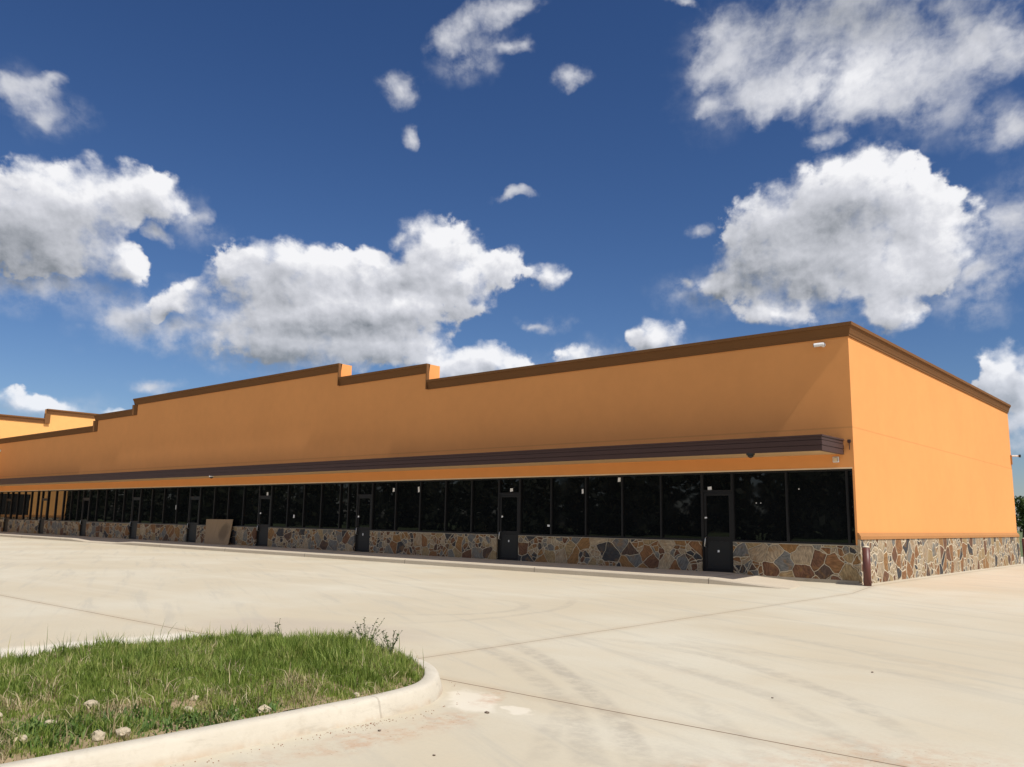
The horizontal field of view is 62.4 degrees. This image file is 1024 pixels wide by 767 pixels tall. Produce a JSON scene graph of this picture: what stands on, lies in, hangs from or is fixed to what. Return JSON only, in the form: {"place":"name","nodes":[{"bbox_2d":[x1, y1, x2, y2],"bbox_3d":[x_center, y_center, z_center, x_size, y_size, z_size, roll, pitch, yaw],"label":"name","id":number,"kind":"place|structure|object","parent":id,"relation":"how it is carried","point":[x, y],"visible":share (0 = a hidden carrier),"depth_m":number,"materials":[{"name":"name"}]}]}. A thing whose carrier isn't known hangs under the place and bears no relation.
{"place":"outdoors","nodes":[
{"label":"outdoors","id":0,"kind":"place"},
{"bbox_2d":[0,624,424,763],"bbox_3d":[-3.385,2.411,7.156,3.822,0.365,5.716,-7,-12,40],"label":"grass","id":1,"kind":"structure","parent":0,"point":[322,648],"depth_m":7.08,"materials":[{"name":"green plant"}]},
{"bbox_2d":[15,734,27,742],"bbox_3d":[-3.009,2.196,5.194,0.085,0.068,0.092,2,-9,-4],"label":"rock","id":2,"kind":"object","parent":1,"relation":"on","point":[25,737],"visible":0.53,"depth_m":5.17,"materials":[{"name":"stone"}]},
{"bbox_2d":[83,700,98,707],"bbox_3d":[-2.987,2.289,6.016,0.111,0.078,0.104,-4,-11,29],"label":"rock","id":3,"kind":"object","parent":1,"relation":"on","point":[89,702],"visible":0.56,"depth_m":5.99,"materials":[{"name":"stone"}]},
{"bbox_2d":[91,729,105,740],"bbox_3d":[-2.636,2.241,5.382,0.096,0.065,0.081,-8,-13,43],"label":"rock","id":4,"kind":"object","parent":1,"relation":"on","point":[99,735],"visible":0.99,"depth_m":5.36,"materials":[{"name":"stone"}]},
{"bbox_2d":[114,727,130,739],"bbox_3d":[-2.519,2.263,5.468,0.108,0.071,0.116,5,-10,-24],"label":"rock","id":5,"kind":"object","parent":1,"relation":"on","point":[123,731],"visible":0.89,"depth_m":5.44,"materials":[{"name":"stone"}]},
{"bbox_2d":[0,697,283,756],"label":"clover","id":6,"kind":"object","parent":1,"relation":"on","point":[144,726],"visible":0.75,"depth_m":5.62,"materials":[{"name":"green plant"}]},
{"bbox_2d":[183,706,193,711],"bbox_3d":[-2.304,2.339,6.042,0.098,0.065,0.074,0,-9,5],"label":"rock","id":7,"kind":"object","parent":1,"relation":"on","point":[190,708],"visible":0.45,"depth_m":6.02,"materials":[{"name":"stone"}]},
{"bbox_2d":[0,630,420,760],"bbox_3d":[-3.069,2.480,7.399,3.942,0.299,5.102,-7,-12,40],"label":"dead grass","id":8,"kind":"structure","parent":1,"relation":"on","point":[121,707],"depth_m":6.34,"materials":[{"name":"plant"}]},
{"bbox_2d":[0,622,423,717],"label":"tall grass","id":9,"kind":"structure","parent":1,"relation":"on","point":[175,648],"depth_m":8.02,"materials":[{"name":"green plant"}]},
{"bbox_2d":[258,704,271,713],"bbox_3d":[-1.826,2.408,6.244,0.087,0.069,0.136,-2,-10,17],"label":"rock","id":10,"kind":"object","parent":1,"relation":"on","point":[261,708],"visible":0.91,"depth_m":6.21,"materials":[{"name":"stone"}]},
{"bbox_2d":[275,618,280,634],"bbox_3d":[-2.596,2.748,9.356,0.073,0.289,0.091,-2,-10,18],"label":"weed","id":11,"kind":"object","parent":1,"relation":"on","point":[277,627],"visible":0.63,"depth_m":9.35,"materials":[{"name":"green plant"}]},
{"bbox_2d":[353,616,384,640],"bbox_3d":[-1.558,2.668,9.032,0.347,0.372,0.369,-4,-10,26],"label":"weed","id":12,"kind":"object","parent":1,"relation":"on","point":[361,634],"visible":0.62,"depth_m":9.00,"materials":[{"name":"green plant"}]},
{"bbox_2d":[371,630,401,653],"bbox_3d":[-1.280,2.654,8.579,0.279,0.300,0.274,-2,-10,19],"label":"weed","id":13,"kind":"object","parent":1,"relation":"on","point":[392,647],"visible":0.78,"depth_m":8.59,"materials":[{"name":"green plant"}]},
{"bbox_2d":[0,532,800,588],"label":"sidewalk","id":14,"kind":"structure","parent":0,"point":[717,578],"depth_m":28.27,"materials":[{"name":"concrete"}]},
{"bbox_2d":[204,519,232,544],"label":"plywood sheet","id":15,"kind":"object","parent":14,"relation":"on","point":[217,531],"visible":1,"depth_m":40.96,"materials":[{"name":"beige wood"}]},
{"bbox_2d":[0,537,1023,766],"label":"pavement","id":16,"kind":"structure","parent":0,"point":[553,670],"depth_m":10.71,"materials":[{"name":"concrete"}]},
{"bbox_2d":[0,655,442,766],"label":"curb","id":17,"kind":"structure","parent":16,"relation":"on","point":[190,744],"depth_m":5.83,"materials":[{"name":"concrete"}]},
{"bbox_2d":[183,682,454,764],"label":"clay crumbs","id":18,"kind":"object","parent":16,"relation":"on","point":[330,732],"visible":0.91,"depth_m":6.23,"materials":[{"name":"brown soil"}]},
{"bbox_2d":[0,321,1020,584],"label":"strip mall","id":19,"kind":"structure","parent":16,"relation":"on","point":[640,459],"depth_m":28.82,"materials":[{"name":"orange paint"}]},
{"bbox_2d":[0,492,6,518],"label":"window","id":20,"kind":"structure","parent":19,"relation":"in","point":[3,498],"depth_m":60.65,"materials":[{"name":"black glass"}]},
{"bbox_2d":[3,491,12,531],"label":"door","id":21,"kind":"structure","parent":19,"relation":"in","point":[9,494],"depth_m":59.83,"materials":[{"name":"black glass"}]},
{"bbox_2d":[10,491,17,519],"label":"window","id":22,"kind":"structure","parent":19,"relation":"in","point":[15,493],"depth_m":59.29,"materials":[{"name":"black glass"}]},
{"bbox_2d":[15,491,24,519],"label":"window","id":23,"kind":"structure","parent":19,"relation":"in","point":[20,502],"depth_m":58.56,"materials":[{"name":"black glass"}]},
{"bbox_2d":[22,491,31,519],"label":"window","id":24,"kind":"structure","parent":19,"relation":"in","point":[27,498],"depth_m":57.78,"materials":[{"name":"black glass"}]},
{"bbox_2d":[29,491,37,519],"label":"window","id":25,"kind":"structure","parent":19,"relation":"in","point":[33,504],"depth_m":57.03,"materials":[{"name":"orange glass"}]},
{"bbox_2d":[35,491,41,519],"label":"window","id":26,"kind":"structure","parent":19,"relation":"in","point":[39,498],"depth_m":56.43,"materials":[{"name":"orange glass"}]},
{"bbox_2d":[38,490,48,533],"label":"door","id":27,"kind":"structure","parent":19,"relation":"in","point":[44,493],"depth_m":55.75,"materials":[{"name":"glass"}]},
{"bbox_2d":[45,490,55,520],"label":"window","id":28,"kind":"structure","parent":19,"relation":"in","point":[51,493],"depth_m":55.15,"materials":[{"name":"orange glass"}]},
{"bbox_2d":[53,490,63,520],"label":"window","id":29,"kind":"structure","parent":19,"relation":"in","point":[59,493],"depth_m":54.33,"materials":[{"name":"orange glass"}]},
{"bbox_2d":[61,490,71,520],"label":"window","id":30,"kind":"structure","parent":19,"relation":"in","point":[67,493],"depth_m":53.55,"materials":[{"name":"black glass"}]},
{"bbox_2d":[69,490,78,521],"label":"window","id":31,"kind":"structure","parent":19,"relation":"in","point":[74,497],"depth_m":52.85,"materials":[{"name":"black glass"}]},
{"bbox_2d":[76,489,83,521],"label":"window","id":32,"kind":"structure","parent":19,"relation":"in","point":[80,495],"depth_m":52.26,"materials":[{"name":"black glass"}]},
{"bbox_2d":[79,489,90,535],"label":"door","id":33,"kind":"structure","parent":19,"relation":"in","point":[86,496],"depth_m":51.60,"materials":[{"name":"brown metal"}]},
{"bbox_2d":[88,489,97,521],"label":"window","id":34,"kind":"structure","parent":19,"relation":"in","point":[93,493],"depth_m":51.09,"materials":[{"name":"black glass"}]},
{"bbox_2d":[95,489,106,521],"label":"window","id":35,"kind":"structure","parent":19,"relation":"in","point":[101,495],"depth_m":50.38,"materials":[{"name":"black glass"}]},
{"bbox_2d":[104,489,115,522],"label":"window","id":36,"kind":"structure","parent":19,"relation":"in","point":[110,494],"depth_m":49.59,"materials":[{"name":"black glass"}]},
{"bbox_2d":[113,488,124,522],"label":"window","id":37,"kind":"structure","parent":19,"relation":"in","point":[119,497],"depth_m":48.84,"materials":[{"name":"black glass"}]},
{"bbox_2d":[122,488,132,522],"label":"window","id":38,"kind":"structure","parent":19,"relation":"in","point":[128,493],"depth_m":48.16,"materials":[{"name":"black glass"}]},
{"bbox_2d":[129,488,141,538],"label":"door","id":39,"kind":"structure","parent":19,"relation":"in","point":[135,510],"depth_m":47.38,"materials":[{"name":"brown metal"}]},
{"bbox_2d":[139,488,152,523],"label":"window","id":40,"kind":"structure","parent":19,"relation":"in","point":[146,493],"depth_m":46.73,"materials":[{"name":"black glass"}]},
{"bbox_2d":[150,487,164,523],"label":"window","id":41,"kind":"structure","parent":19,"relation":"in","point":[157,504],"depth_m":45.88,"materials":[{"name":"black glass"}]},
{"bbox_2d":[162,487,177,524],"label":"window","id":42,"kind":"structure","parent":19,"relation":"in","point":[170,495],"depth_m":44.99,"materials":[{"name":"black glass"}]},
{"bbox_2d":[175,487,189,524],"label":"window","id":43,"kind":"structure","parent":19,"relation":"in","point":[183,495],"depth_m":44.12,"materials":[{"name":"black glass"}]},
{"bbox_2d":[186,486,200,541],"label":"door","id":44,"kind":"structure","parent":19,"relation":"in","point":[194,502],"depth_m":43.24,"materials":[{"name":"brown metal"}]},
{"bbox_2d":[198,486,214,525],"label":"window","id":45,"kind":"structure","parent":19,"relation":"in","point":[207,493],"depth_m":42.60,"materials":[{"name":"black glass"}]},
{"bbox_2d":[213,486,228,518],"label":"window","id":46,"kind":"structure","parent":19,"relation":"in","point":[221,495],"depth_m":41.74,"materials":[{"name":"black glass"}]},
{"bbox_2d":[227,485,243,526],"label":"window","id":47,"kind":"structure","parent":19,"relation":"in","point":[236,492],"depth_m":40.83,"materials":[{"name":"black glass"}]},
{"bbox_2d":[242,485,259,526],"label":"window","id":48,"kind":"structure","parent":19,"relation":"in","point":[249,516],"depth_m":39.99,"materials":[{"name":"black glass"}]},
{"bbox_2d":[256,484,271,545],"bbox_3d":[-11.427,6.090,39.069,1.010,2.827,0.241,-7,-12,40],"label":"door","id":49,"kind":"structure","parent":19,"relation":"in","point":[265,492],"depth_m":39.12,"materials":[{"name":"brown metal"}]},
{"bbox_2d":[270,484,288,527],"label":"window","id":50,"kind":"structure","parent":19,"relation":"in","point":[279,500],"depth_m":38.48,"materials":[{"name":"black glass"}]},
{"bbox_2d":[286,483,304,527],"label":"window","id":51,"kind":"structure","parent":19,"relation":"in","point":[295,503],"depth_m":37.68,"materials":[{"name":"black glass"}]},
{"bbox_2d":[302,483,321,528],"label":"window","id":52,"kind":"structure","parent":19,"relation":"in","point":[312,491],"depth_m":36.88,"materials":[{"name":"black glass"}]},
{"bbox_2d":[320,482,340,529],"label":"window","id":53,"kind":"structure","parent":19,"relation":"in","point":[330,493],"depth_m":36.05,"materials":[{"name":"black glass"}]},
{"bbox_2d":[338,482,348,529],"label":"window","id":54,"kind":"structure","parent":19,"relation":"in","point":[344,487],"depth_m":35.45,"materials":[{"name":"black glass"}]},
{"bbox_2d":[347,482,357,529],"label":"window","id":55,"kind":"structure","parent":19,"relation":"in","point":[352,492],"depth_m":35.09,"materials":[{"name":"black glass"}]},
{"bbox_2d":[355,482,372,551],"bbox_3d":[-6.010,5.426,34.434,0.970,2.827,0.241,-7,-12,40],"label":"door","id":56,"kind":"structure","parent":19,"relation":"in","point":[365,489],"depth_m":34.48,"materials":[{"name":"brown metal"}]},
{"bbox_2d":[371,481,395,530],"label":"window","id":57,"kind":"structure","parent":19,"relation":"in","point":[384,492],"depth_m":33.81,"materials":[{"name":"black glass"}]},
{"bbox_2d":[394,480,420,531],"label":"window","id":58,"kind":"structure","parent":19,"relation":"in","point":[407,505],"depth_m":32.89,"materials":[{"name":"black glass"}]},
{"bbox_2d":[419,480,445,532],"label":"window","id":59,"kind":"structure","parent":19,"relation":"in","point":[432,492],"depth_m":31.99,"materials":[{"name":"black glass"}]},
{"bbox_2d":[445,479,471,533],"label":"window","id":60,"kind":"structure","parent":19,"relation":"in","point":[458,499],"depth_m":31.11,"materials":[{"name":"black glass"}]},
{"bbox_2d":[471,478,498,533],"bbox_3d":[-0.932,4.383,30.214,1.309,1.959,0.125,-7,-12,40],"label":"window","id":61,"kind":"structure","parent":19,"relation":"in","point":[485,492],"depth_m":30.25,"materials":[{"name":"black glass"}]},
{"bbox_2d":[497,478,519,560],"bbox_3d":[-0.094,4.701,29.372,0.990,2.827,0.241,-7,-12,40],"label":"door","id":62,"kind":"structure","parent":19,"relation":"in","point":[508,505],"depth_m":29.40,"materials":[{"name":"brown metal"}]},
{"bbox_2d":[519,477,550,535],"bbox_3d":[0.827,4.168,28.709,1.359,1.959,0.125,-7,-12,40],"label":"window","id":63,"kind":"structure","parent":19,"relation":"in","point":[535,492],"depth_m":28.73,"materials":[{"name":"black glass"}]},
{"bbox_2d":[551,476,585,536],"bbox_3d":[1.878,4.039,27.809,1.419,1.959,0.125,-7,-12,40],"label":"window","id":64,"kind":"structure","parent":19,"relation":"in","point":[568,493],"depth_m":27.82,"materials":[{"name":"black glass"}]},
{"bbox_2d":[585,475,621,537],"bbox_3d":[2.945,3.908,26.897,1.399,1.959,0.125,-7,-12,40],"label":"window","id":65,"kind":"structure","parent":19,"relation":"in","point":[603,492],"depth_m":26.91,"materials":[{"name":"black glass"}]},
{"bbox_2d":[622,474,660,538],"bbox_3d":[4.000,3.779,25.994,1.389,1.959,0.125,-7,-12,40],"label":"window","id":66,"kind":"structure","parent":19,"relation":"in","point":[641,493],"depth_m":26.01,"materials":[{"name":"black glass"}]},
{"bbox_2d":[660,473,701,540],"bbox_3d":[5.044,3.651,25.100,1.369,1.959,0.125,-7,-12,40],"label":"window","id":67,"kind":"structure","parent":19,"relation":"in","point":[681,499],"depth_m":25.12,"materials":[{"name":"black glass"}]},
{"bbox_2d":[701,472,733,572],"bbox_3d":[5.901,3.966,24.242,0.980,2.827,0.241,-7,-12,40],"label":"door","id":68,"kind":"structure","parent":19,"relation":"in","point":[716,487],"depth_m":24.26,"materials":[{"name":"brown metal"}]},
{"bbox_2d":[746,453,754,457],"bbox_3d":[6.291,1.901,22.305,0.219,0.128,0.219,-7,-12,40],"label":"dome camera","id":69,"kind":"object","parent":19,"relation":"attached to","point":[750,455],"visible":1,"depth_m":22.23,"materials":[{"name":"black plastic"}]},
{"bbox_2d":[732,470,787,542],"bbox_3d":[6.901,3.423,23.511,1.579,1.959,0.125,-7,-12,40],"label":"window","id":70,"kind":"structure","parent":19,"relation":"in","point":[759,497],"depth_m":23.52,"materials":[{"name":"black glass"}]},
{"bbox_2d":[786,469,848,544],"bbox_3d":[8.116,3.274,22.472,1.629,1.959,0.125,-7,-12,40],"label":"window","id":71,"kind":"structure","parent":19,"relation":"in","point":[817,504],"depth_m":22.47,"materials":[{"name":"black glass"}]},
{"bbox_2d":[813,342,825,346],"bbox_3d":[8.296,-1.042,22.823,0.311,0.127,0.170,-4,-10,27],"label":"security camera","id":72,"kind":"object","parent":19,"relation":"attached to","point":[822,344],"visible":1,"depth_m":22.78,"materials":[{"name":"white plastic"}]},
{"bbox_2d":[833,457,838,461],"bbox_3d":[8.494,1.994,22.194,0.160,0.150,0.059,-7,-12,40],"label":"wall light","id":73,"kind":"object","parent":19,"relation":"attached to","point":[835,459],"visible":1,"depth_m":22.17,"materials":[{"name":"white plastic"}]},
{"bbox_2d":[846,469,855,544],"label":"window","id":74,"kind":"structure","parent":19,"relation":"in","point":[849,475],"depth_m":21.89,"materials":[{"name":"black glass"}]},
{"bbox_2d":[1010,454,1020,464],"bbox_3d":[21.730,3.276,36.477,0.403,0.423,0.131,-4,-11,29],"label":"security camera","id":75,"kind":"object","parent":19,"relation":"attached to","point":[1019,455],"visible":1,"depth_m":36.51,"materials":[{"name":"white plastic"}]},
{"bbox_2d":[862,546,871,585],"bbox_3d":[8.904,4.627,21.222,0.186,1.095,0.186,-7,-12,40],"label":"bollard","id":76,"kind":"object","parent":16,"relation":"on","point":[867,580],"visible":0.85,"depth_m":21.16,"materials":[{"name":"red metal"}]},
{"bbox_2d":[1022,538,1023,561],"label":"bollard","id":77,"kind":"object","parent":16,"relation":"on","point":[1023,547],"visible":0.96,"depth_m":36.16,"materials":[{"name":"brown paint"}]},
{"bbox_2d":[0,0,1023,530],"label":"sky","id":78,"kind":"structure","parent":0,"point":[194,193],"materials":[{"name":"blue"}]},
{"bbox_2d":[1017,531,1022,556],"bbox_3d":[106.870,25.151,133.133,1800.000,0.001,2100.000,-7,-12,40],"label":"terrain","id":79,"kind":"structure","parent":0,"point":[1020,541],"depth_m":122.45,"materials":[{"name":"green plant"}]},
{"bbox_2d":[0,409,96,438],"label":"strip mall wing","id":80,"kind":"structure","parent":79,"relation":"on","point":[50,421],"depth_m":68.82,"materials":[{"name":"paint"}]},
{"bbox_2d":[1014,495,1023,537],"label":"tree","id":81,"kind":"object","parent":79,"relation":"on","point":[1019,509],"visible":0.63,"depth_m":120.08,"materials":[{"name":"green plant"}]}
]}

